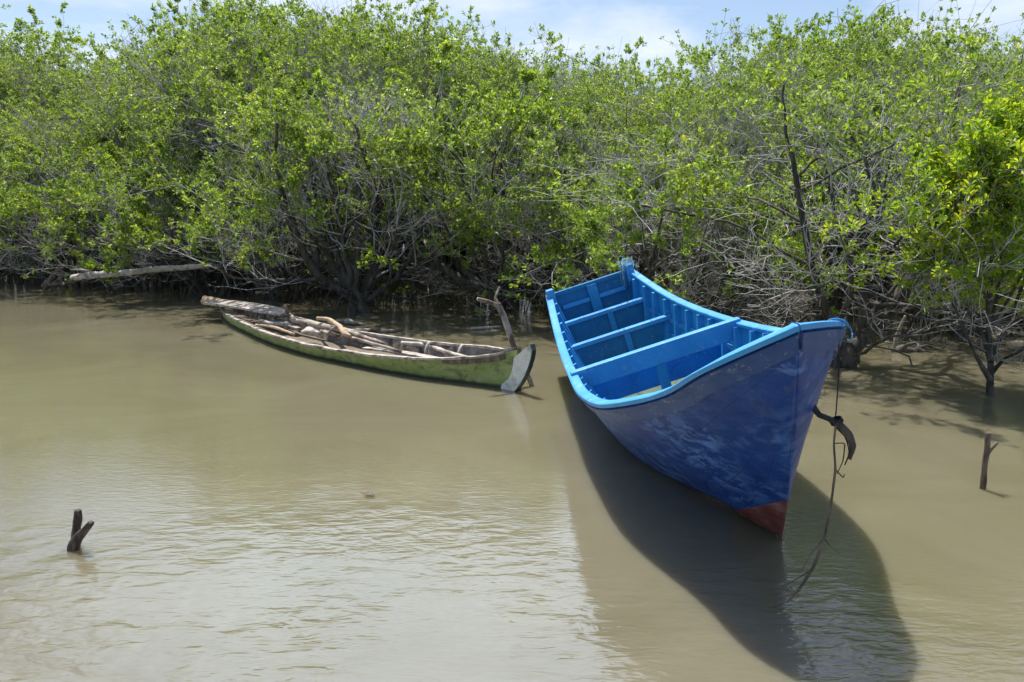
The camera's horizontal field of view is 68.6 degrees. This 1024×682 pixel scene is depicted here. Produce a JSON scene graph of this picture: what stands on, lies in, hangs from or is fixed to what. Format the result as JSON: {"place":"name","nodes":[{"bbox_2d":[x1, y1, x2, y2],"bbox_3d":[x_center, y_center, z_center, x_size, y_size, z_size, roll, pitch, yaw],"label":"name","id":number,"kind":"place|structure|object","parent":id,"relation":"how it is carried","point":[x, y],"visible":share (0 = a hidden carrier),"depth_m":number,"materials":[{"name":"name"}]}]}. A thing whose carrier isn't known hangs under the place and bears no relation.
{"place":"outdoors","nodes":[
{"label":"outdoors","id":0,"kind":"place"},
{"bbox_2d":[0,224,1012,319],"bbox_3d":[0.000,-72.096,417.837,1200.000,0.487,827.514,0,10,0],"label":"mud bank","id":1,"kind":"structure","parent":0,"point":[395,285],"depth_m":15.60,"materials":[{"name":"brown soil"}]},
{"bbox_2d":[0,85,72,270],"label":"mangrove tree","id":2,"kind":"object","parent":1,"relation":"on","point":[41,86],"visible":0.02,"depth_m":19.25,"materials":[{"name":"green plant"}]},
{"bbox_2d":[0,41,73,108],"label":"mangrove tree","id":3,"kind":"object","parent":1,"relation":"on","point":[21,65],"visible":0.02,"depth_m":22.70,"materials":[{"name":"green plant"}]},
{"bbox_2d":[0,33,98,263],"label":"mangrove tree","id":4,"kind":"object","parent":1,"relation":"on","point":[10,83],"visible":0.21,"depth_m":20.57,"materials":[{"name":"green plant"}]},
{"bbox_2d":[0,92,112,277],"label":"mangrove tree","id":5,"kind":"object","parent":1,"relation":"on","point":[32,106],"visible":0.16,"depth_m":17.85,"materials":[{"name":"green plant"}]},
{"bbox_2d":[0,4,117,96],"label":"mangrove tree","id":6,"kind":"object","parent":1,"relation":"on","point":[2,24],"visible":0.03,"depth_m":24.83,"materials":[{"name":"green plant"}]},
{"bbox_2d":[0,86,131,263],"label":"mangrove tree","id":7,"kind":"object","parent":1,"relation":"on","point":[60,108],"visible":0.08,"depth_m":19.25,"materials":[{"name":"green plant"}]},
{"bbox_2d":[0,52,141,255],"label":"mangrove tree","id":8,"kind":"object","parent":1,"relation":"on","point":[62,79],"visible":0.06,"depth_m":20.95,"materials":[{"name":"green plant"}]},
{"bbox_2d":[6,44,141,255],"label":"mangrove tree","id":9,"kind":"object","parent":1,"relation":"on","point":[63,68],"visible":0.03,"depth_m":20.56,"materials":[{"name":"green plant"}]},
{"bbox_2d":[0,1,152,250],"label":"mangrove tree","id":10,"kind":"object","parent":1,"relation":"on","point":[57,34],"visible":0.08,"depth_m":22.18,"materials":[{"name":"green plant"}]},
{"bbox_2d":[0,43,154,263],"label":"mangrove tree","id":11,"kind":"object","parent":1,"relation":"on","point":[2,69],"visible":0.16,"depth_m":20.29,"materials":[{"name":"green plant"}]},
{"bbox_2d":[0,100,190,280],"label":"mangrove tree","id":12,"kind":"object","parent":1,"relation":"on","point":[88,138],"visible":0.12,"depth_m":16.70,"materials":[{"name":"green plant"}]},
{"bbox_2d":[0,30,203,256],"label":"mangrove tree","id":13,"kind":"object","parent":1,"relation":"on","point":[10,56],"visible":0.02,"depth_m":20.70,"materials":[{"name":"green plant"}]},
{"bbox_2d":[0,139,245,291],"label":"mangrove bush","id":14,"kind":"object","parent":1,"relation":"on","point":[64,193],"visible":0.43,"depth_m":14.90,"materials":[{"name":"green plant"}]},
{"bbox_2d":[23,56,243,272],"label":"mangrove tree","id":15,"kind":"object","parent":1,"relation":"on","point":[102,104],"visible":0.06,"depth_m":17.05,"materials":[{"name":"green plant"}]},
{"bbox_2d":[27,22,318,273],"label":"mangrove tree","id":16,"kind":"object","parent":1,"relation":"on","point":[135,77],"visible":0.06,"depth_m":16.74,"materials":[{"name":"green plant"}]},
{"bbox_2d":[48,0,326,258],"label":"mangrove tree","id":17,"kind":"object","parent":1,"relation":"on","point":[80,40],"visible":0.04,"depth_m":18.32,"materials":[{"name":"green plant"}]},
{"bbox_2d":[62,146,314,298],"bbox_3d":[-5.971,-2.233,14.918,4.808,3.183,4.305,-7,12,-36],"label":"mangrove bush","id":18,"kind":"object","parent":1,"relation":"on","point":[128,237],"visible":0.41,"depth_m":13.87,"materials":[{"name":"green plant"}]},
{"bbox_2d":[70,263,212,279],"bbox_3d":[-6.829,-1.262,13.736,2.830,0.352,0.202,1,10,8],"label":"fallen log","id":19,"kind":"object","parent":18,"relation":"on","point":[87,274],"visible":0.98,"depth_m":13.69,"materials":[{"name":"grey wood"}]},
{"bbox_2d":[47,16,338,285],"bbox_3d":[-6.685,-3.804,16.526,6.995,5.857,7.292,1,10,8],"label":"mangrove tree","id":20,"kind":"object","parent":1,"relation":"on","point":[140,118],"visible":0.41,"depth_m":14.99,"materials":[{"name":"green plant"}]},
{"bbox_2d":[77,0,454,275],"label":"mangrove tree","id":21,"kind":"object","parent":1,"relation":"on","point":[220,15],"visible":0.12,"depth_m":15.82,"materials":[{"name":"green plant"}]},
{"bbox_2d":[140,150,415,305],"bbox_3d":[-4.149,-1.839,13.209,4.962,2.911,4.814,0,10,-3],"label":"mangrove bush","id":22,"kind":"object","parent":1,"relation":"on","point":[244,251],"visible":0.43,"depth_m":12.97,"materials":[{"name":"green plant"}]},
{"bbox_2d":[154,31,488,297],"bbox_3d":[-3.384,-3.195,14.904,6.766,5.149,6.122,4,11,21],"label":"mangrove tree","id":23,"kind":"object","parent":1,"relation":"on","point":[260,56],"visible":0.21,"depth_m":13.85,"materials":[{"name":"green plant"}]},
{"bbox_2d":[167,0,495,263],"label":"mangrove tree","id":24,"kind":"object","parent":1,"relation":"on","point":[275,20],"visible":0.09,"depth_m":17.36,"materials":[{"name":"green plant"}]},
{"bbox_2d":[224,0,491,277],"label":"mangrove tree","id":25,"kind":"object","parent":1,"relation":"on","point":[350,44],"visible":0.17,"depth_m":15.56,"materials":[{"name":"green plant"}]},
{"bbox_2d":[210,0,513,264],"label":"mangrove tree","id":26,"kind":"object","parent":1,"relation":"on","point":[387,38],"visible":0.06,"depth_m":16.43,"materials":[{"name":"green plant"}]},
{"bbox_2d":[268,24,585,274],"bbox_3d":[-1.461,-3.989,17.049,7.590,5.897,7.268,4,11,23],"label":"mangrove tree","id":27,"kind":"object","parent":1,"relation":"on","point":[462,74],"visible":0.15,"depth_m":15.61,"materials":[{"name":"green plant"}]},
{"bbox_2d":[234,66,636,316],"bbox_3d":[-1.074,-2.341,12.376,6.223,4.308,6.121,0,10,0],"label":"mangrove tree","id":28,"kind":"object","parent":1,"relation":"on","point":[521,113],"visible":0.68,"depth_m":11.48,"materials":[{"name":"green plant"}]},
{"bbox_2d":[344,5,586,266],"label":"mangrove tree","id":29,"kind":"object","parent":1,"relation":"on","point":[438,34],"visible":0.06,"depth_m":17.09,"materials":[{"name":"green plant"}]},
{"bbox_2d":[390,68,601,287],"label":"mangrove tree","id":30,"kind":"object","parent":1,"relation":"on","point":[490,105],"visible":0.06,"depth_m":14.16,"materials":[{"name":"green plant"}]},
{"bbox_2d":[0,0,1009,275],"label":"thicket","id":31,"kind":"object","parent":1,"relation":"on","point":[658,74],"visible":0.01,"depth_m":17.47,"materials":[{"name":"plant"}]},
{"bbox_2d":[1,270,1023,343],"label":"pencil roots","id":32,"kind":"object","parent":1,"relation":"on","point":[441,295],"visible":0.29,"depth_m":13.62,"materials":[{"name":"brown plant"}]},
{"bbox_2d":[376,23,673,282],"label":"mangrove tree","id":33,"kind":"object","parent":1,"relation":"on","point":[496,73],"visible":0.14,"depth_m":14.51,"materials":[{"name":"green plant"}]},
{"bbox_2d":[449,37,682,270],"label":"mangrove tree","id":34,"kind":"object","parent":1,"relation":"on","point":[621,60],"visible":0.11,"depth_m":16.26,"materials":[{"name":"green plant"}]},
{"bbox_2d":[413,125,736,318],"bbox_3d":[0.996,-1.738,12.016,5.076,3.229,5.503,-6,12,-31],"label":"mangrove bush","id":35,"kind":"object","parent":1,"relation":"on","point":[479,213],"visible":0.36,"depth_m":11.39,"materials":[{"name":"green plant"}]},
{"bbox_2d":[497,52,767,273],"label":"mangrove tree","id":36,"kind":"object","parent":1,"relation":"on","point":[680,61],"visible":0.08,"depth_m":14.28,"materials":[{"name":"green plant"}]},
{"bbox_2d":[520,63,783,285],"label":"mangrove tree","id":37,"kind":"object","parent":1,"relation":"on","point":[640,79],"visible":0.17,"depth_m":12.78,"materials":[{"name":"green plant"}]},
{"bbox_2d":[572,111,810,295],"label":"mangrove tree","id":38,"kind":"object","parent":1,"relation":"on","point":[631,131],"visible":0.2,"depth_m":11.16,"materials":[{"name":"green plant"}]},
{"bbox_2d":[600,33,893,303],"bbox_3d":[3.854,-2.606,12.491,4.928,4.636,5.206,9,14,43],"label":"mangrove tree","id":39,"kind":"object","parent":1,"relation":"on","point":[702,109],"visible":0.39,"depth_m":11.99,"materials":[{"name":"green plant"}]},
{"bbox_2d":[653,6,936,282],"bbox_3d":[5.537,-3.642,15.341,5.701,5.792,6.448,0,10,-1],"label":"mangrove tree","id":40,"kind":"object","parent":1,"relation":"on","point":[775,44],"visible":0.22,"depth_m":14.05,"materials":[{"name":"green plant"}]},
{"bbox_2d":[682,33,999,316],"bbox_3d":[5.255,-2.182,12.024,4.196,4.032,5.610,7,12,34],"label":"mangrove tree","id":41,"kind":"object","parent":1,"relation":"on","point":[836,301],"visible":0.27,"depth_m":11.07,"materials":[{"name":"green plant"}]},
{"bbox_2d":[660,0,1022,272],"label":"mangrove tree","id":42,"kind":"object","parent":1,"relation":"on","point":[888,12],"visible":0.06,"depth_m":14.39,"materials":[{"name":"green plant"}]},
{"bbox_2d":[700,16,1023,297],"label":"mangrove tree","id":43,"kind":"object","parent":1,"relation":"on","point":[941,54],"visible":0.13,"depth_m":12.39,"materials":[{"name":"green plant"}]},
{"bbox_2d":[780,93,1023,341],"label":"mangrove bush","id":44,"kind":"object","parent":1,"relation":"on","point":[877,114],"visible":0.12,"depth_m":10.06,"materials":[{"name":"green plant"}]},
{"bbox_2d":[830,43,1020,200],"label":"mangrove tree","id":45,"kind":"object","parent":1,"relation":"on","point":[999,51],"visible":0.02,"depth_m":14.85,"materials":[{"name":"green plant"}]},
{"bbox_2d":[852,74,1023,292],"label":"mangrove tree","id":46,"kind":"object","parent":1,"relation":"on","point":[1018,85],"visible":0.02,"depth_m":12.11,"materials":[{"name":"green plant"}]},
{"bbox_2d":[882,87,1023,318],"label":"mangrove tree","id":47,"kind":"object","parent":1,"relation":"on","point":[1009,88],"depth_m":11.85,"materials":[{"name":"green plant"}]},
{"bbox_2d":[891,13,1023,98],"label":"mangrove tree","id":48,"kind":"object","parent":1,"relation":"on","point":[1011,40],"visible":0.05,"depth_m":14.73,"materials":[{"name":"green plant"}]},
{"bbox_2d":[917,74,1023,307],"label":"mangrove bush","id":49,"kind":"object","parent":1,"relation":"on","point":[996,97],"visible":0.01,"depth_m":10.07,"materials":[{"name":"green plant"}]},
{"bbox_2d":[954,53,1023,115],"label":"mangrove tree","id":50,"kind":"object","parent":1,"relation":"on","point":[1015,76],"visible":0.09,"depth_m":13.61,"materials":[{"name":"green plant"}]},
{"bbox_2d":[992,34,1022,77],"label":"mangrove tree","id":51,"kind":"object","parent":1,"relation":"on","point":[1004,52],"depth_m":16.28,"materials":[{"name":"green plant"}]},
{"bbox_2d":[0,271,1023,681],"bbox_3d":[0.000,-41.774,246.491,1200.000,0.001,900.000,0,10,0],"label":"water","id":52,"kind":"structure","parent":0,"point":[208,471],"depth_m":4.13,"materials":[{"name":"brown liquid"}]},
{"bbox_2d":[0,150,113,288],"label":"mangrove bush","id":53,"kind":"object","parent":52,"relation":"on","point":[3,215],"visible":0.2,"depth_m":16.57,"materials":[{"name":"green plant"}]},
{"bbox_2d":[41,260,77,290],"bbox_3d":[-8.992,-1.305,14.950,0.863,0.617,0.264,3,11,19],"label":"twisted stump","id":54,"kind":"object","parent":52,"relation":"on","point":[47,283],"visible":0.94,"depth_m":14.94,"materials":[{"name":"grey wood"}]},
{"bbox_2d":[67,509,94,551],"bbox_3d":[-2.184,0.987,3.816,0.178,0.243,0.114,0,10,0],"label":"forked snag","id":55,"kind":"object","parent":52,"relation":"in","point":[78,533],"visible":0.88,"depth_m":3.78,"materials":[{"name":"brown wood"}]},
{"bbox_2d":[0,140,206,292],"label":"mangrove bush","id":56,"kind":"object","parent":52,"relation":"on","point":[53,200],"visible":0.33,"depth_m":15.88,"materials":[{"name":"green plant"}]},
{"bbox_2d":[104,36,516,317],"bbox_3d":[-3.249,-2.508,12.700,6.990,4.505,5.483,0,10,0],"label":"mangrove tree","id":57,"kind":"object","parent":52,"relation":"in","point":[303,132],"visible":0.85,"depth_m":11.73,"materials":[{"name":"green plant"}]},
{"bbox_2d":[335,318,365,324],"bbox_3d":[-2.435,-0.290,11.151,0.632,0.096,0.090,7,12,33],"label":"floating branch","id":58,"kind":"object","parent":52,"relation":"on","point":[347,321],"visible":0.91,"depth_m":11.10,"materials":[{"name":"grey wood"}]},
{"bbox_2d":[360,491,374,495],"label":"floating leaf","id":59,"kind":"object","parent":52,"relation":"on","point":[369,494],"visible":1,"depth_m":4.50,"materials":[{"name":"brown plant"}]},
{"bbox_2d":[353,328,394,332],"bbox_3d":[-1.997,-0.140,10.424,0.741,0.072,0.083,-1,10,-5],"label":"floating pole","id":60,"kind":"object","parent":52,"relation":"on","point":[371,330],"visible":0.56,"depth_m":10.41,"materials":[{"name":"grey wood"}]},
{"bbox_2d":[220,306,535,391],"bbox_3d":[-2.448,-0.089,9.371,0.907,0.646,7.270,-9,13,-42],"label":"old canoe","id":61,"kind":"object","parent":52,"relation":"on","point":[498,367],"visible":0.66,"depth_m":7.88,"materials":[{"name":"green paint"}]},
{"bbox_2d":[200,296,226,306],"bbox_3d":[-4.836,-0.639,12.098,0.641,0.180,0.268,7,12,33],"label":"driftwood log","id":62,"kind":"object","parent":61,"relation":"on","point":[207,298],"visible":0.43,"depth_m":11.97,"materials":[{"name":"beige wood"}]},
{"bbox_2d":[203,299,285,315],"bbox_3d":[-3.890,-0.501,10.990,2.152,0.086,0.321,9,14,42],"label":"weathered board","id":63,"kind":"object","parent":61,"relation":"on","point":[260,308],"visible":0.97,"depth_m":10.86,"materials":[{"name":"grey wood"}]},
{"bbox_2d":[259,319,288,325],"bbox_3d":[-3.286,-0.251,10.210,0.713,0.074,0.169,8,13,40],"label":"driftwood stick","id":64,"kind":"object","parent":61,"relation":"in","point":[273,323],"visible":0.99,"depth_m":10.02,"materials":[{"name":"grey wood"}]},
{"bbox_2d":[255,324,295,334],"bbox_3d":[-3.064,-0.153,9.662,0.043,0.097,1.419,-7,12,-36],"label":"driftwood stick","id":65,"kind":"object","parent":61,"relation":"on","point":[277,328],"visible":1,"depth_m":9.55,"materials":[{"name":"beige wood"}]},
{"bbox_2d":[270,320,303,329],"bbox_3d":[-3.055,-0.221,10.126,0.767,0.035,0.126,10,14,43],"label":"loose plank","id":66,"kind":"object","parent":61,"relation":"in","point":[293,326],"visible":0.66,"depth_m":9.96,"materials":[{"name":"grey wood"}]},
{"bbox_2d":[301,326,320,335],"bbox_3d":[-2.510,-0.122,9.342,0.286,0.114,0.099,6,12,30],"label":"driftwood chunk","id":67,"kind":"object","parent":61,"relation":"on","point":[309,331],"visible":1,"depth_m":9.31,"materials":[{"name":"grey wood"}]},
{"bbox_2d":[272,304,384,344],"bbox_3d":[-2.508,-0.262,9.722,0.264,0.332,2.868,-9,14,-43],"label":"driftwood limb","id":68,"kind":"object","parent":61,"relation":"on","point":[290,318],"visible":0.9,"depth_m":9.68,"materials":[{"name":"grey wood"}]},
{"bbox_2d":[316,316,351,338],"bbox_3d":[-2.162,-0.174,9.229,0.167,0.141,1.065,-6,12,-32],"label":"driftwood branch","id":69,"kind":"object","parent":68,"relation":"on","point":[341,329],"visible":0.98,"depth_m":9.24,"materials":[{"name":"beige wood"}]},
{"bbox_2d":[319,325,339,336],"bbox_3d":[-2.292,-0.143,9.222,0.152,0.196,0.805,-6,12,-30],"label":"driftwood root","id":70,"kind":"object","parent":61,"relation":"in","point":[330,332],"visible":1,"depth_m":8.93,"materials":[{"name":"grey wood"}]},
{"bbox_2d":[362,346,435,356],"bbox_3d":[-1.195,0.139,8.229,1.138,0.046,0.118,7,12,33],"label":"loose plank","id":71,"kind":"object","parent":61,"relation":"on","point":[406,353],"visible":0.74,"depth_m":8.23,"materials":[{"name":"grey wood"}]},
{"bbox_2d":[351,336,401,351],"bbox_3d":[-1.560,0.036,8.505,0.058,0.060,0.984,-10,14,-43],"label":"driftwood stick","id":72,"kind":"object","parent":71,"relation":"on","point":[374,344],"visible":1,"depth_m":8.45,"materials":[{"name":"grey wood"}]},
{"bbox_2d":[401,341,466,356],"bbox_3d":[-0.685,0.112,7.910,0.221,0.079,1.523,-8,13,-40],"label":"driftwood pole","id":73,"kind":"object","parent":61,"relation":"on","point":[436,348],"visible":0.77,"depth_m":8.19,"materials":[{"name":"grey wood"}]},
{"bbox_2d":[471,326,500,329],"bbox_3d":[-0.366,-0.191,10.748,0.468,0.040,0.056,-4,11,-24],"label":"floating stick","id":74,"kind":"object","parent":52,"relation":"on","point":[484,327],"visible":1,"depth_m":10.72,"materials":[{"name":"grey wood"}]},
{"bbox_2d":[477,286,533,385],"bbox_3d":[-0.046,0.029,7.250,0.602,1.104,0.170,-2,10,-9],"label":"forked pole","id":75,"kind":"object","parent":52,"relation":"in","point":[496,304],"visible":0.79,"depth_m":7.18,"materials":[{"name":"grey wood"}]},
{"bbox_2d":[493,135,873,326],"bbox_3d":[2.123,-1.192,9.672,3.930,2.906,4.390,-5,11,-25],"label":"mangrove bush","id":76,"kind":"object","parent":52,"relation":"on","point":[585,229],"visible":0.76,"depth_m":9.01,"materials":[{"name":"green plant"}]},
{"bbox_2d":[545,263,845,539],"bbox_3d":[1.117,0.236,5.430,1.393,1.580,5.093,-18,11,-1],"label":"wooden boat","id":77,"kind":"object","parent":52,"relation":"on","point":[715,405],"visible":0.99,"depth_m":3.89,"materials":[{"name":"blue paint"}]},
{"bbox_2d":[616,256,638,287],"bbox_3d":[1.208,-0.716,7.817,0.242,0.336,0.322,0,10,0],"label":"fishing net","id":78,"kind":"object","parent":77,"relation":"on","point":[623,264],"visible":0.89,"depth_m":7.76,"materials":[{"name":"blue fabric"}]},
{"bbox_2d":[829,341,848,464],"bbox_3d":[1.397,0.236,3.184,0.090,0.591,0.059,0,10,0],"label":"tether line","id":79,"kind":"object","parent":77,"relation":"hanging from","point":[840,419],"visible":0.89,"depth_m":3.18,"materials":[{"name":"fabric"}]},
{"bbox_2d":[768,425,844,607],"bbox_3d":[1.257,0.741,3.172,0.381,0.786,0.052,-5,11,-26],"label":"hanging twig","id":80,"kind":"object","parent":79,"relation":"hanging from","point":[811,570],"visible":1,"depth_m":3.20,"materials":[{"name":"brown wood"}]},
{"bbox_2d":[813,405,855,459],"bbox_3d":[1.369,0.391,3.228,0.211,0.221,0.070,10,14,44],"label":"dead branch","id":81,"kind":"object","parent":79,"relation":"hanging from","point":[843,429],"visible":0.95,"depth_m":3.18,"materials":[{"name":"brown wood"}]},
{"bbox_2d":[827,318,852,341],"bbox_3d":[1.352,-0.050,3.124,0.127,0.103,0.082,0,10,0],"label":"mooring rope","id":82,"kind":"object","parent":77,"relation":"attached to","point":[840,319],"visible":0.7,"depth_m":3.11,"materials":[{"name":"blue fabric"}]},
{"bbox_2d":[506,34,1023,369],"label":"mangrove tree","id":83,"kind":"object","parent":52,"relation":"in","point":[864,334],"visible":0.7,"depth_m":7.81,"materials":[{"name":"green plant"}]},
{"bbox_2d":[892,315,905,347],"bbox_3d":[4.773,-0.084,9.276,0.154,0.478,0.071,0,10,0],"label":"dead stub","id":84,"kind":"object","parent":52,"relation":"in","point":[895,339],"visible":0.71,"depth_m":9.26,"materials":[{"name":"grey wood"}]},
{"bbox_2d":[889,342,933,351],"bbox_3d":[4.858,0.092,9.000,0.648,0.235,0.284,-1,10,-8],"label":"root log","id":85,"kind":"object","parent":52,"relation":"in","point":[903,348],"visible":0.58,"depth_m":9.02,"materials":[{"name":"wood"}]},
{"bbox_2d":[822,81,1023,395],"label":"mangrove sapling","id":86,"kind":"object","parent":52,"relation":"in","point":[974,163],"visible":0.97,"depth_m":6.47,"materials":[{"name":"green plant"}]},
{"bbox_2d":[979,432,998,489],"bbox_3d":[2.922,0.779,4.604,0.085,0.456,0.039,0,10,0],"label":"stake","id":87,"kind":"object","parent":52,"relation":"in","point":[988,448],"visible":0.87,"depth_m":4.58,"materials":[{"name":"brown wood"}]},
{"bbox_2d":[1006,340,1023,347],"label":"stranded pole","id":88,"kind":"object","parent":52,"relation":"on","point":[1020,344],"visible":0.74,"depth_m":8.73,"materials":[{"name":"grey wood"}]},
{"bbox_2d":[0,0,1023,105],"label":"sky","id":89,"kind":"structure","parent":0,"point":[591,23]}
]}

